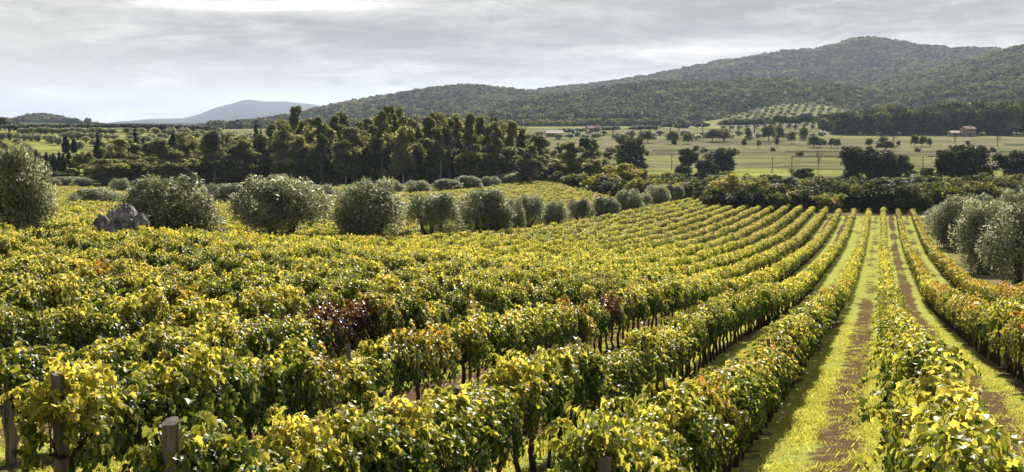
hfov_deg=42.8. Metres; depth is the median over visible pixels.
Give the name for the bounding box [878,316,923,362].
grape vine
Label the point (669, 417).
grape vine
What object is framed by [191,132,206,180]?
eucalyptus tree
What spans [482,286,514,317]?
grape vine
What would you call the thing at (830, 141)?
field tree
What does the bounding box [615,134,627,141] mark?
field tree
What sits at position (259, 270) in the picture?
grape vine
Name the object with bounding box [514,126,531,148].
eucalyptus tree
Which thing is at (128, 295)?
grape vine
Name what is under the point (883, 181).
hedge shrub
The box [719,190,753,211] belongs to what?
hedge shrub
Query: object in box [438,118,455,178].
eucalyptus tree
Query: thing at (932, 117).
woodland tree
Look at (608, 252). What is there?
vine rows
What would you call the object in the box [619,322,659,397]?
grape vine
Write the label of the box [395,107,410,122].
eucalyptus tree
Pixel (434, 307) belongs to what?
grape vine
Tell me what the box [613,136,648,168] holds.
oak tree
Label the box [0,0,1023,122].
sky
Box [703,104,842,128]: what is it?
terrain
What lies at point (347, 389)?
grape vine
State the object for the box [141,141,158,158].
eucalyptus tree
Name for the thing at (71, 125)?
ridge pine
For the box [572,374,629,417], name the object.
grape vine
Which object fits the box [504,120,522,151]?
eucalyptus tree
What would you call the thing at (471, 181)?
olive tree
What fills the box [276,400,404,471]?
grape vine
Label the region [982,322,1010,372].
grape vine
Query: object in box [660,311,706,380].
grape vine
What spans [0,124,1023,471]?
ground
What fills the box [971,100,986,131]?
woodland tree
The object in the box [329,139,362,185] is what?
belt tree
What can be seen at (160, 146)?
eucalyptus tree
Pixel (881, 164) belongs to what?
oak tree
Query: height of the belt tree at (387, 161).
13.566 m
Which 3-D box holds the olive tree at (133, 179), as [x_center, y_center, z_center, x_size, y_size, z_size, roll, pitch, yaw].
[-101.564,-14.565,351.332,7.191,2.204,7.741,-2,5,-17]
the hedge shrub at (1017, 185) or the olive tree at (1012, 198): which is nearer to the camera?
the olive tree at (1012, 198)
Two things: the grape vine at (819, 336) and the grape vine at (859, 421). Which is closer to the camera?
the grape vine at (859, 421)
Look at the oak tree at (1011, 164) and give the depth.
388.91 m
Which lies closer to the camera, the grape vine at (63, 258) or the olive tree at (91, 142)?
the grape vine at (63, 258)
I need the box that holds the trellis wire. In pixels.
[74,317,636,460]
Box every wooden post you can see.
[1,360,18,465]
[51,371,69,471]
[162,416,179,471]
[596,456,612,471]
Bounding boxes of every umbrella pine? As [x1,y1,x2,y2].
[558,128,579,132]
[572,128,588,131]
[595,126,611,130]
[606,126,621,132]
[627,125,650,131]
[645,125,659,130]
[659,122,677,130]
[671,123,689,131]
[694,122,710,131]
[717,119,735,131]
[730,119,748,129]
[742,118,766,131]
[760,117,774,126]
[771,115,790,127]
[788,117,803,130]
[795,113,815,126]
[815,113,832,121]
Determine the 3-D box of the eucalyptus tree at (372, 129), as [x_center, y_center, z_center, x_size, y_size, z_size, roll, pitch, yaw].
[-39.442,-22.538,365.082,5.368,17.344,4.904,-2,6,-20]
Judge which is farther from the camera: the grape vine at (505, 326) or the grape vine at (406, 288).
the grape vine at (406, 288)
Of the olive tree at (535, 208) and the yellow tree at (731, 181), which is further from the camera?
the yellow tree at (731, 181)
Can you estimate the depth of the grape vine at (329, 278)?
35.62 m
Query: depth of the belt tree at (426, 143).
351.60 m
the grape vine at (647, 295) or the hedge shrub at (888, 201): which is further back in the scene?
the hedge shrub at (888, 201)
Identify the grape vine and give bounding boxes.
[0,260,28,275]
[0,264,14,274]
[0,273,23,295]
[0,286,35,341]
[0,303,58,354]
[0,337,84,462]
[0,350,147,471]
[2,273,68,315]
[4,273,50,345]
[6,252,29,260]
[9,255,53,272]
[15,260,51,279]
[16,306,89,361]
[31,251,63,266]
[36,258,75,278]
[39,271,91,339]
[47,273,71,286]
[49,256,73,266]
[50,298,120,360]
[58,271,96,300]
[60,254,98,283]
[63,335,151,435]
[67,287,116,312]
[76,369,182,471]
[78,277,115,341]
[80,310,149,344]
[82,258,117,283]
[84,254,109,265]
[92,321,173,437]
[96,273,137,296]
[98,293,125,316]
[102,257,135,277]
[104,284,170,335]
[105,269,150,296]
[113,275,184,315]
[114,289,159,318]
[116,342,244,445]
[119,255,141,271]
[123,398,264,471]
[124,262,142,275]
[134,270,170,284]
[139,310,196,330]
[140,262,163,278]
[140,321,205,370]
[155,311,241,418]
[156,265,179,277]
[158,278,203,317]
[158,295,217,329]
[162,272,185,307]
[165,336,260,430]
[170,261,188,275]
[170,269,205,289]
[172,288,220,304]
[175,264,216,285]
[176,251,204,273]
[187,273,234,307]
[188,294,242,324]
[204,257,222,279]
[204,268,248,296]
[204,440,307,471]
[208,316,269,371]
[210,269,238,280]
[215,358,294,444]
[219,284,286,322]
[228,301,262,322]
[230,313,302,360]
[234,337,323,440]
[236,261,277,279]
[241,272,280,318]
[243,275,254,282]
[244,271,299,292]
[248,403,352,471]
[254,314,312,357]
[256,264,282,281]
[257,286,292,358]
[266,340,350,428]
[269,280,312,322]
[270,312,336,359]
[275,266,295,278]
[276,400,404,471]
[285,265,306,315]
[288,266,324,298]
[290,279,307,316]
[290,300,348,358]
[291,259,323,283]
[298,358,368,421]
[304,287,337,311]
[305,278,332,294]
[313,280,358,353]
[319,273,342,284]
[320,308,364,357]
[321,350,395,419]
[325,263,358,282]
[330,270,373,344]
[332,298,382,355]
[334,402,426,471]
[335,337,413,405]
[339,387,453,471]
[345,265,377,281]
[346,289,408,344]
[353,278,386,339]
[361,263,389,280]
[370,270,405,297]
[370,277,392,328]
[372,299,410,339]
[380,319,432,402]
[385,396,503,471]
[389,286,426,333]
[396,280,421,299]
[398,298,440,333]
[402,321,446,400]
[404,278,443,304]
[408,324,461,389]
[409,286,428,299]
[412,272,444,302]
[414,299,449,333]
[414,383,496,471]
[426,272,455,299]
[431,314,499,389]
[432,300,460,329]
[439,281,463,303]
[440,285,469,349]
[441,379,525,471]
[448,275,475,299]
[452,305,503,387]
[454,294,485,354]
[469,275,501,314]
[469,348,562,471]
[469,393,529,471]
[471,297,497,312]
[471,312,514,374]
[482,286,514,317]
[484,308,528,361]
[489,345,573,471]
[491,282,520,315]
[496,278,531,309]
[499,308,545,362]
[501,301,550,360]
[512,279,534,307]
[515,300,557,354]
[518,283,543,307]
[523,379,575,468]
[527,306,570,351]
[532,395,651,471]
[533,289,552,308]
[536,274,573,305]
[536,346,589,461]
[537,302,577,348]
[541,280,557,307]
[546,415,684,471]
[547,337,607,432]
[550,294,578,347]
[551,284,566,303]
[562,345,615,424]
[565,302,587,348]
[565,305,600,347]
[571,297,603,349]
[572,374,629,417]
[580,304,609,352]
[589,350,629,410]
[595,301,617,353]
[596,290,625,353]
[597,288,630,350]
[604,350,648,413]
[606,341,661,418]
[607,407,692,471]
[609,376,718,471]
[610,296,629,350]
[614,282,638,345]
[617,286,646,344]
[617,349,646,417]
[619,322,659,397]
[621,394,692,471]
[624,286,651,335]
[628,281,651,330]
[638,345,663,403]
[650,345,677,399]
[651,325,695,387]
[651,326,683,391]
[651,331,679,398]
[652,323,701,388]
[658,309,701,382]
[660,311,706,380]
[667,367,730,454]
[675,365,782,471]
[676,379,722,471]
[681,395,738,471]
[684,304,717,367]
[687,298,724,364]
[687,308,716,370]
[688,301,732,358]
[688,315,705,376]
[689,311,710,373]
[697,357,765,466]
[699,370,749,471]
[702,294,732,356]
[704,302,730,361]
[704,369,750,463]
[709,364,766,459]
[711,298,737,353]
[713,365,758,471]
[715,295,735,351]
[725,353,775,445]
[738,345,799,427]
[742,340,798,417]
[742,346,781,433]
[744,349,806,422]
[744,359,781,439]
[745,362,779,452]
[750,335,804,399]
[751,330,803,412]
[756,315,817,395]
[759,322,815,385]
[766,337,803,400]
[767,332,799,407]
[769,314,808,385]
[773,314,823,381]
[777,312,821,350]
[779,312,817,372]
[785,308,830,367]
[786,313,816,375]
[788,302,823,367]
[791,329,810,386]
[799,302,821,360]
[843,376,970,471]
[845,347,971,440]
[852,391,908,454]
[856,360,989,471]
[856,394,1007,470]
[859,330,892,372]
[861,328,981,402]
[861,404,1023,471]
[866,325,961,393]
[867,396,934,471]
[868,317,922,334]
[869,337,904,367]
[870,382,1022,471]
[872,319,891,349]
[873,307,906,332]
[873,335,893,387]
[875,312,924,335]
[875,336,967,387]
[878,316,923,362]
[879,303,906,313]
[879,309,903,329]
[880,307,917,322]
[880,320,924,337]
[880,340,926,391]
[881,311,906,326]
[882,331,925,361]
[922,414,1023,471]
[957,303,984,355]
[961,301,993,357]
[963,301,983,352]
[964,302,987,349]
[967,299,985,353]
[972,307,997,363]
[973,313,994,361]
[974,298,999,360]
[975,304,1000,365]
[980,296,1016,369]
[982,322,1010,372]
[989,294,1023,374]
[989,297,1023,376]
[993,315,1020,379]
[1000,321,1022,363]
[1004,318,1023,382]
[1009,306,1023,362]
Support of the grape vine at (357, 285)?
on the ground at (752, 158)
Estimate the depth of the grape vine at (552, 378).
17.76 m
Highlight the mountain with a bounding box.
[107,100,320,123]
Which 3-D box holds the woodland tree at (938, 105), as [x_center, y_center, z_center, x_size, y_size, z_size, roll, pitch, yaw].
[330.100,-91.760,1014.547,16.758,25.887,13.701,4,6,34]
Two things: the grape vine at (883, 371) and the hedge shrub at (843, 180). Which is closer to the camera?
the grape vine at (883, 371)
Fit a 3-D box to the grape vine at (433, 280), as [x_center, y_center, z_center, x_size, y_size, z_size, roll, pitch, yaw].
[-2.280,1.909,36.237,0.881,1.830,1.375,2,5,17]
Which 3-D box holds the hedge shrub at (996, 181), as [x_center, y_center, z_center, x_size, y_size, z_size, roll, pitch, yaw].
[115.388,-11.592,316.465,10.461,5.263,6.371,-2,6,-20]
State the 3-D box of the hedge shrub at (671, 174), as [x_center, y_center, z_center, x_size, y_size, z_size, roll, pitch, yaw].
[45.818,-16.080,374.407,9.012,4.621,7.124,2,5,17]
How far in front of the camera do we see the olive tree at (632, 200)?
229.17 m
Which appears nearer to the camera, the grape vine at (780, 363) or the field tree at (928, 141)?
the grape vine at (780, 363)
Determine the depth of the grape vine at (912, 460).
8.32 m
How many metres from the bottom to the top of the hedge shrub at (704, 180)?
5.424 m
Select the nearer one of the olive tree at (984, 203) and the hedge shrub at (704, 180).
the olive tree at (984, 203)
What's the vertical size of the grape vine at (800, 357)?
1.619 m
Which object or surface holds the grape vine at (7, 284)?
on the ground at (752, 158)
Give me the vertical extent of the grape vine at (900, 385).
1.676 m
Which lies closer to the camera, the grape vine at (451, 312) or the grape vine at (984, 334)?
the grape vine at (451, 312)
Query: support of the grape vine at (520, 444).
on the ground at (752, 158)
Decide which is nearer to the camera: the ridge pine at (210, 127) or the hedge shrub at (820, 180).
the hedge shrub at (820, 180)
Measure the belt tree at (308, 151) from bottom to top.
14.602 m
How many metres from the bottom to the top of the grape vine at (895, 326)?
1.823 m
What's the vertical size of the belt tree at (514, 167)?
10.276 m
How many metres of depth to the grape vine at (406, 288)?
33.89 m
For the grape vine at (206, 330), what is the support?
on the ground at (752, 158)
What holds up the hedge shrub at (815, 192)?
on the ground at (752, 158)
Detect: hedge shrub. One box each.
[548,170,579,182]
[559,173,587,188]
[579,172,598,188]
[581,174,621,193]
[600,180,614,193]
[606,178,627,196]
[621,177,640,193]
[628,178,662,194]
[635,174,669,183]
[660,172,684,176]
[662,172,687,179]
[663,177,680,185]
[669,190,692,201]
[675,175,694,182]
[679,181,712,199]
[684,172,711,180]
[690,189,706,198]
[691,178,710,185]
[699,185,728,206]
[700,176,723,185]
[705,193,749,207]
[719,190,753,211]
[743,184,761,207]
[748,176,772,187]
[749,185,776,206]
[759,174,781,180]
[759,193,790,211]
[761,183,791,193]
[768,178,799,188]
[775,188,802,210]
[779,189,810,210]
[786,183,808,188]
[797,189,832,210]
[798,179,819,187]
[800,185,816,191]
[810,175,836,187]
[811,193,847,212]
[813,184,836,192]
[819,179,841,187]
[826,176,849,180]
[829,186,854,209]
[833,181,853,189]
[835,178,853,182]
[848,176,873,186]
[848,183,868,188]
[849,183,872,210]
[854,185,884,212]
[861,181,888,188]
[868,177,885,181]
[868,185,907,212]
[870,179,890,184]
[880,180,913,187]
[894,174,926,182]
[896,184,937,211]
[905,176,937,184]
[913,181,935,186]
[919,183,947,210]
[920,182,941,193]
[924,175,950,182]
[925,187,966,205]
[935,177,966,187]
[936,182,962,198]
[952,176,981,183]
[960,185,975,198]
[964,172,994,181]
[967,178,1007,188]
[968,182,1005,200]
[993,187,1021,200]
[998,177,1016,187]
[999,173,1023,181]
[1009,179,1023,189]
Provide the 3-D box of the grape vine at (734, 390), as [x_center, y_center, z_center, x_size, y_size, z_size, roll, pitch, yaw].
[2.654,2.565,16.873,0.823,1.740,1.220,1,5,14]
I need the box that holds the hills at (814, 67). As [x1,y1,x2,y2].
[688,50,883,80]
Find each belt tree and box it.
[79,158,124,185]
[104,158,134,177]
[118,158,151,179]
[120,159,158,178]
[139,159,160,181]
[149,158,194,179]
[166,158,201,182]
[184,155,206,176]
[203,153,251,183]
[204,172,218,183]
[221,159,261,185]
[250,163,270,178]
[253,149,280,183]
[269,152,309,178]
[281,135,320,180]
[294,148,327,183]
[303,142,342,184]
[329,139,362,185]
[331,136,339,184]
[347,145,381,185]
[354,134,388,180]
[372,141,397,179]
[380,126,426,184]
[397,142,436,183]
[413,138,446,183]
[428,141,454,179]
[433,143,468,180]
[446,138,479,179]
[453,143,496,175]
[464,145,505,176]
[485,141,517,178]
[500,155,520,171]
[515,148,526,182]
[515,152,547,181]
[522,158,561,181]
[539,159,566,178]
[570,158,602,174]
[592,158,617,173]
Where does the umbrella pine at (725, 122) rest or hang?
on the ground at (752, 158)
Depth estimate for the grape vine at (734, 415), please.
15.82 m
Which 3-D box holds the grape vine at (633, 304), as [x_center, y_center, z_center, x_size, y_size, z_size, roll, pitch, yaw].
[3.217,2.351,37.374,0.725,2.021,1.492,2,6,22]
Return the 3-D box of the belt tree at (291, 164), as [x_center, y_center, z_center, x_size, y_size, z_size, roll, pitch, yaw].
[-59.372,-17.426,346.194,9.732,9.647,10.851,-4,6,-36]
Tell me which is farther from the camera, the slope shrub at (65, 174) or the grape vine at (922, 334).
the slope shrub at (65, 174)
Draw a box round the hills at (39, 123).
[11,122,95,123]
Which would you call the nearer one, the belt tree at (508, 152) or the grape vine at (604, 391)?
the grape vine at (604, 391)
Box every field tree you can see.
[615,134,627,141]
[638,131,656,142]
[666,131,681,140]
[681,133,694,141]
[703,129,723,141]
[715,128,732,140]
[742,138,746,147]
[745,128,751,139]
[756,140,761,147]
[759,124,777,140]
[773,126,785,136]
[787,131,796,143]
[798,127,807,136]
[807,135,820,147]
[827,138,835,147]
[832,139,841,147]
[864,138,872,146]
[874,141,898,149]
[876,136,887,141]
[909,134,919,146]
[918,136,926,143]
[926,137,931,146]
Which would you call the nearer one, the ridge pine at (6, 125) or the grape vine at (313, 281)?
the grape vine at (313, 281)
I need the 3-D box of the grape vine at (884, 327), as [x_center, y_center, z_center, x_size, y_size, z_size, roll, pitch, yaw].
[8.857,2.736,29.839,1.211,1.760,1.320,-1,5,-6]
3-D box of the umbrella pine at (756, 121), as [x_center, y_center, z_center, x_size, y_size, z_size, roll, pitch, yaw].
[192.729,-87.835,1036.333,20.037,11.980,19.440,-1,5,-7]
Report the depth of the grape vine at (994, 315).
30.43 m
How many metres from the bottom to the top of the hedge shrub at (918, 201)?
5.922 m
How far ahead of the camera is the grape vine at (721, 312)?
36.43 m
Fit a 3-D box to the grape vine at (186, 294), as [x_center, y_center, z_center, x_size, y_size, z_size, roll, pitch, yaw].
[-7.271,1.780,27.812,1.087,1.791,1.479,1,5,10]
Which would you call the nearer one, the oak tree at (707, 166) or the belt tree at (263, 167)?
the belt tree at (263, 167)
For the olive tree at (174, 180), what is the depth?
334.05 m
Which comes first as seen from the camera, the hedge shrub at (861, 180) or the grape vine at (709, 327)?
the grape vine at (709, 327)
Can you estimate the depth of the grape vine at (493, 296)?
32.48 m
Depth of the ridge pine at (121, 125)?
691.38 m
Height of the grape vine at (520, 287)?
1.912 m
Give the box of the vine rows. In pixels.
[0,179,1023,366]
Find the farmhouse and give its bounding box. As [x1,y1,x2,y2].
[959,125,975,136]
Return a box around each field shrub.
[692,145,699,150]
[795,150,803,155]
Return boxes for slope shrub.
[48,171,64,176]
[56,172,73,176]
[64,168,79,175]
[66,156,79,169]
[69,151,95,169]
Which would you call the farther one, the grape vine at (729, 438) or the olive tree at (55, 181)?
the olive tree at (55, 181)
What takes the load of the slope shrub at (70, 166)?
on the ground at (752, 158)
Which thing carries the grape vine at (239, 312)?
on the ground at (752, 158)
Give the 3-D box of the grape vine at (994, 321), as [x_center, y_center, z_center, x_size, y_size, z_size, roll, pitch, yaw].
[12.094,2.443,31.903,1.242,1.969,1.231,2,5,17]
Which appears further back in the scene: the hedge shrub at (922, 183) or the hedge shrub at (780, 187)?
the hedge shrub at (922, 183)
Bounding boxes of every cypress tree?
[34,149,39,163]
[43,152,49,171]
[50,152,57,171]
[56,151,60,170]
[59,153,66,171]
[61,135,69,152]
[65,152,71,163]
[70,137,77,152]
[91,131,103,159]
[133,128,141,158]
[168,131,177,148]
[252,120,257,148]
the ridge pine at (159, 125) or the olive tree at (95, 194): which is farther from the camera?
the ridge pine at (159, 125)
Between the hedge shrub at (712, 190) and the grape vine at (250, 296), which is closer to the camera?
the grape vine at (250, 296)
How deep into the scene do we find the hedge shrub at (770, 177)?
350.72 m
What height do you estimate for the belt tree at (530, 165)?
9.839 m
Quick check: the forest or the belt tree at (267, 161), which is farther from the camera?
the forest
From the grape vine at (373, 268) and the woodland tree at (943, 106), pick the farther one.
the woodland tree at (943, 106)
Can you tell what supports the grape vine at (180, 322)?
on the ground at (752, 158)
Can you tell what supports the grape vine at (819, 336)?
on the ground at (752, 158)
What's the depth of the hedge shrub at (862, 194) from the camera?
249.07 m
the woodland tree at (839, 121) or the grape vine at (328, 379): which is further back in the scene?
the woodland tree at (839, 121)
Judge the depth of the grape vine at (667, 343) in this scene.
27.73 m
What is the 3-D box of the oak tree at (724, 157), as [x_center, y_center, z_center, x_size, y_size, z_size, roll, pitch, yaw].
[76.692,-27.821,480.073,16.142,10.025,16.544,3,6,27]
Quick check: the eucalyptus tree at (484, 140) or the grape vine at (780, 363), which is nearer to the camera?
the grape vine at (780, 363)
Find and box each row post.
[236,291,241,356]
[280,307,284,321]
[346,343,351,424]
[454,385,459,432]
[467,319,471,391]
[599,298,602,351]
[678,319,682,382]
[707,342,709,361]
[734,357,741,459]
[767,338,770,410]
[947,395,955,403]
[987,342,989,358]
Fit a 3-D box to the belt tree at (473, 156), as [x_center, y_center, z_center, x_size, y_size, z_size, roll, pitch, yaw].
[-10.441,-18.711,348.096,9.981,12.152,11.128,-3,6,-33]
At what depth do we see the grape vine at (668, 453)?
11.30 m
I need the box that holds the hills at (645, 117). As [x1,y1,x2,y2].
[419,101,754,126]
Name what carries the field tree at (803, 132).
on the ground at (752, 158)
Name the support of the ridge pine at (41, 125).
on the ground at (752, 158)
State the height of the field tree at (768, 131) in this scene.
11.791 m
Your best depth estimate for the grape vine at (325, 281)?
35.11 m
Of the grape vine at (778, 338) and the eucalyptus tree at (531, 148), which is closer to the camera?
the grape vine at (778, 338)
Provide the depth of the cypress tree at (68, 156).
448.81 m
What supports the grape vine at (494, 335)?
on the ground at (752, 158)
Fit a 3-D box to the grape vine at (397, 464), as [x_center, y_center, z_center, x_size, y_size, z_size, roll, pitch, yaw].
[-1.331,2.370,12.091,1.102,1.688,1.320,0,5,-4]
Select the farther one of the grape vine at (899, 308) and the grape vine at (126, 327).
the grape vine at (899, 308)
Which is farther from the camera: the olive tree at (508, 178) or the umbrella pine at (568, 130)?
the umbrella pine at (568, 130)
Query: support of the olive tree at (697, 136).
on the ground at (752, 158)
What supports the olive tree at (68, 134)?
on the ground at (752, 158)
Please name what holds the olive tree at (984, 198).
on the ground at (752, 158)
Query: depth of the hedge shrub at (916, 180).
347.95 m
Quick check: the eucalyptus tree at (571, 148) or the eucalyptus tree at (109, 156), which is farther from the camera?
the eucalyptus tree at (571, 148)
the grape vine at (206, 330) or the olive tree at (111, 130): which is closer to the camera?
the grape vine at (206, 330)
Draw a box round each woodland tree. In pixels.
[829,118,848,134]
[830,112,850,130]
[838,116,859,134]
[846,110,861,114]
[847,115,865,129]
[861,113,875,134]
[863,108,879,133]
[872,110,893,134]
[877,111,899,134]
[881,104,895,110]
[886,105,899,130]
[892,111,914,134]
[898,108,912,130]
[908,109,919,130]
[912,107,925,133]
[912,108,935,134]
[920,111,945,134]
[922,105,935,109]
[931,102,944,108]
[931,111,950,134]
[935,104,950,132]
[944,106,959,132]
[947,102,965,128]
[953,107,969,127]
[963,108,984,134]
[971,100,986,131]
[976,109,989,134]
[981,106,1001,134]
[984,106,1000,133]
[988,101,997,106]
[990,109,1013,135]
[995,102,1014,109]
[1000,104,1023,135]
[1004,99,1017,131]
[1020,104,1023,135]
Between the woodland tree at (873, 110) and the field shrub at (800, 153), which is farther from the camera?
the woodland tree at (873, 110)
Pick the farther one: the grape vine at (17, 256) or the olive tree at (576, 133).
the olive tree at (576, 133)
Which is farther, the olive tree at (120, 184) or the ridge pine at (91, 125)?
the ridge pine at (91, 125)
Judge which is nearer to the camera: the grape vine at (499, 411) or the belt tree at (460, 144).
the grape vine at (499, 411)
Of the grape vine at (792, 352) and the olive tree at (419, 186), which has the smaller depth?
the grape vine at (792, 352)
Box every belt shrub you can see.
[83,161,95,179]
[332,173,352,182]
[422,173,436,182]
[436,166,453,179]
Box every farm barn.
[544,130,563,136]
[585,124,599,134]
[946,131,963,136]
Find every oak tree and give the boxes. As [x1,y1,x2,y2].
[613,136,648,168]
[674,148,700,173]
[695,159,718,173]
[698,147,739,172]
[786,168,814,180]
[837,146,876,178]
[846,149,906,179]
[887,155,914,178]
[909,167,937,177]
[932,144,999,177]
[934,149,966,178]
[990,150,1023,175]
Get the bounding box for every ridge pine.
[0,124,19,131]
[8,124,36,132]
[31,124,52,127]
[46,124,68,127]
[57,124,84,127]
[81,123,102,127]
[96,123,118,128]
[107,123,140,127]
[128,123,156,127]
[147,124,168,127]
[158,124,182,128]
[181,125,198,128]
[195,126,225,129]
[207,125,227,128]
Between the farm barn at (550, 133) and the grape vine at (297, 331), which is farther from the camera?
the farm barn at (550, 133)
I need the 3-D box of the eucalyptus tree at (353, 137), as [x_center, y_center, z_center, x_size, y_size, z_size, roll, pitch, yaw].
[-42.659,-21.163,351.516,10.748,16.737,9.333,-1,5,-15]
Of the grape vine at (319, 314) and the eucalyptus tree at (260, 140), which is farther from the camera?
the eucalyptus tree at (260, 140)
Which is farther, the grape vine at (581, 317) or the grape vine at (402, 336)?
the grape vine at (581, 317)
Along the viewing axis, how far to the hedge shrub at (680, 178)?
332.11 m
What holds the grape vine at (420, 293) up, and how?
on the ground at (752, 158)
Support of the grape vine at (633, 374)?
on the ground at (752, 158)
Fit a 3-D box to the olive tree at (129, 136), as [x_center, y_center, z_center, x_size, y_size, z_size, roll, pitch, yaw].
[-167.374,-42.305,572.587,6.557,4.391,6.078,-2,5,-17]
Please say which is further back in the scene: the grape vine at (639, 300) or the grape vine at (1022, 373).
the grape vine at (639, 300)
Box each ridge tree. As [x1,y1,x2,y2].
[0,117,6,130]
[0,117,9,130]
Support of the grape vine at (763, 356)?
on the ground at (752, 158)
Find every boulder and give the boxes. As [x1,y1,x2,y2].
[92,213,116,233]
[106,209,114,220]
[111,203,137,230]
[128,212,149,231]
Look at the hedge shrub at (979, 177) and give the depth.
347.88 m
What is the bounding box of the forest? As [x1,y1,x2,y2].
[8,35,1023,131]
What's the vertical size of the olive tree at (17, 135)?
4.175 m
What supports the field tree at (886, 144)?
on the ground at (752, 158)
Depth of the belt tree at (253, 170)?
349.22 m
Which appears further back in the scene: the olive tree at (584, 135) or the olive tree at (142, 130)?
the olive tree at (584, 135)
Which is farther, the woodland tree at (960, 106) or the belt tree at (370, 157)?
the woodland tree at (960, 106)
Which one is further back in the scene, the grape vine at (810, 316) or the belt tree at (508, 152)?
the belt tree at (508, 152)
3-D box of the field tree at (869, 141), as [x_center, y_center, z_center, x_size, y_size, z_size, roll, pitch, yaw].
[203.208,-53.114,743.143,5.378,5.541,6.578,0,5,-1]
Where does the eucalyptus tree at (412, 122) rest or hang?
on the ground at (752, 158)
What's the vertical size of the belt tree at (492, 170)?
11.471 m
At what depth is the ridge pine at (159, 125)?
693.35 m
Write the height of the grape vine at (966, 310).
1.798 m
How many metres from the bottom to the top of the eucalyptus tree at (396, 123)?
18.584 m
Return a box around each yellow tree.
[602,162,648,179]
[639,169,654,178]
[709,173,765,194]
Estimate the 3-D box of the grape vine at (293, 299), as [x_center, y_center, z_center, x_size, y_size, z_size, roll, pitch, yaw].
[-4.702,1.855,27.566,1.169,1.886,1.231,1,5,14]
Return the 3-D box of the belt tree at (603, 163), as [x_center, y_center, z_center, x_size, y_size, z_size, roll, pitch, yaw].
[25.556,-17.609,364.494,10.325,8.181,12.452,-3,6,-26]
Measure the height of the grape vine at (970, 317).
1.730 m
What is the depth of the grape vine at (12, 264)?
34.25 m
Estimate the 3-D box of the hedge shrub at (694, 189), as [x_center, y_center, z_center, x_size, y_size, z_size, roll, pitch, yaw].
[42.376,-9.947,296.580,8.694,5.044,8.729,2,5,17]
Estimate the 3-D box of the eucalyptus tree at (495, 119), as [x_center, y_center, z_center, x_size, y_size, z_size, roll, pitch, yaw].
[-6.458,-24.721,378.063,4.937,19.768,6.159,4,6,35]
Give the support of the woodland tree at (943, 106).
on the ground at (752, 158)
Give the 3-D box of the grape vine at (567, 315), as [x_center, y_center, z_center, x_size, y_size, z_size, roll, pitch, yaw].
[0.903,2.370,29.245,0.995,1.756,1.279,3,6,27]
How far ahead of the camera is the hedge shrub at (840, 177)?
347.55 m
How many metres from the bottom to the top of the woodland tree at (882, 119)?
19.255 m
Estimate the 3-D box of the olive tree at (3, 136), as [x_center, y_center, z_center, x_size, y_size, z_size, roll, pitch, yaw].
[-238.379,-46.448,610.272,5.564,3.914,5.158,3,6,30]
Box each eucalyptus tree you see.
[98,138,141,178]
[100,146,116,158]
[124,139,144,158]
[141,139,185,177]
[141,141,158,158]
[172,131,198,158]
[187,134,203,155]
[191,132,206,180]
[197,130,231,184]
[215,127,227,183]
[217,132,237,182]
[230,138,261,185]
[231,135,249,153]
[252,133,270,180]
[264,124,282,149]
[266,129,294,171]
[270,129,281,167]
[275,115,291,150]
[282,122,300,142]
[288,105,302,180]
[294,120,305,135]
[303,118,316,144]
[303,124,315,143]
[310,116,328,184]
[321,128,337,184]
[329,114,342,183]
[336,112,350,126]
[340,126,372,182]
[354,120,370,138]
[361,118,373,130]
[367,124,377,137]
[373,109,392,175]
[382,105,395,141]
[388,113,398,132]
[391,121,399,183]
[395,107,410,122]
[399,116,407,174]
[404,114,423,143]
[406,118,417,184]
[422,116,435,182]
[424,119,440,183]
[428,111,442,127]
[430,112,447,179]
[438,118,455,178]
[442,118,450,177]
[450,113,464,178]
[459,118,464,148]
[461,112,474,175]
[462,122,477,143]
[472,116,487,178]
[476,123,490,177]
[485,125,492,140]
[489,117,499,124]
[489,121,504,176]
[492,119,507,183]
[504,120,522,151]
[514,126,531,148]
[524,134,537,181]
[527,134,556,164]
[546,144,558,157]
[554,140,586,173]
[554,142,562,158]
[576,136,593,159]
[582,137,607,163]
[601,147,616,164]
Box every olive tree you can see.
[0,133,7,139]
[0,142,60,230]
[0,143,9,149]
[6,132,12,139]
[12,133,21,139]
[12,138,21,143]
[16,128,24,133]
[25,134,33,140]
[27,127,36,133]
[33,134,42,140]
[36,126,42,133]
[39,127,49,133]
[45,135,56,142]
[47,128,55,133]
[50,177,62,185]
[53,128,63,133]
[53,136,62,144]
[56,176,75,184]
[65,130,74,138]
[66,186,121,201]
[71,131,81,138]
[71,176,94,186]
[77,141,84,148]
[81,136,90,142]
[86,132,95,138]
[88,127,95,132]
[88,138,95,145]
[94,127,104,132]
[94,176,117,185]
[107,177,130,191]
[108,128,117,133]
[108,134,119,139]
[110,171,227,232]
[120,128,134,132]
[123,135,133,139]
[125,130,142,136]
[127,178,141,184]
[137,127,145,133]
[138,135,152,141]
[145,133,156,137]
[150,127,160,133]
[154,178,179,185]
[156,133,168,138]
[162,129,172,136]
[166,127,176,133]
[178,127,191,132]
[194,129,205,135]
[204,182,247,201]
[226,173,336,236]
[258,173,289,187]
[312,184,339,195]
[325,176,410,238]
[375,179,405,192]
[401,191,465,235]
[404,179,432,193]
[430,178,463,190]
[451,187,517,232]
[455,175,482,188]
[481,176,501,186]
[497,172,521,184]
[506,195,526,229]
[514,192,546,228]
[534,131,544,134]
[540,199,569,225]
[554,133,563,138]
[564,133,574,137]
[566,198,594,221]
[573,131,581,135]
[578,134,591,138]
[589,196,621,217]
[590,132,602,137]
[611,133,619,138]
[614,189,644,212]
[625,130,635,135]
[638,192,652,205]
[644,184,671,204]
[655,130,665,135]
[666,184,685,200]
[679,130,690,135]
[691,134,701,139]
[734,130,743,135]
[752,132,761,137]
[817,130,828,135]
[919,204,945,231]
[926,193,982,247]
[948,195,1018,274]
[965,192,994,203]
[972,201,989,207]
[975,199,1023,285]
[994,188,1023,206]
[994,198,1018,211]

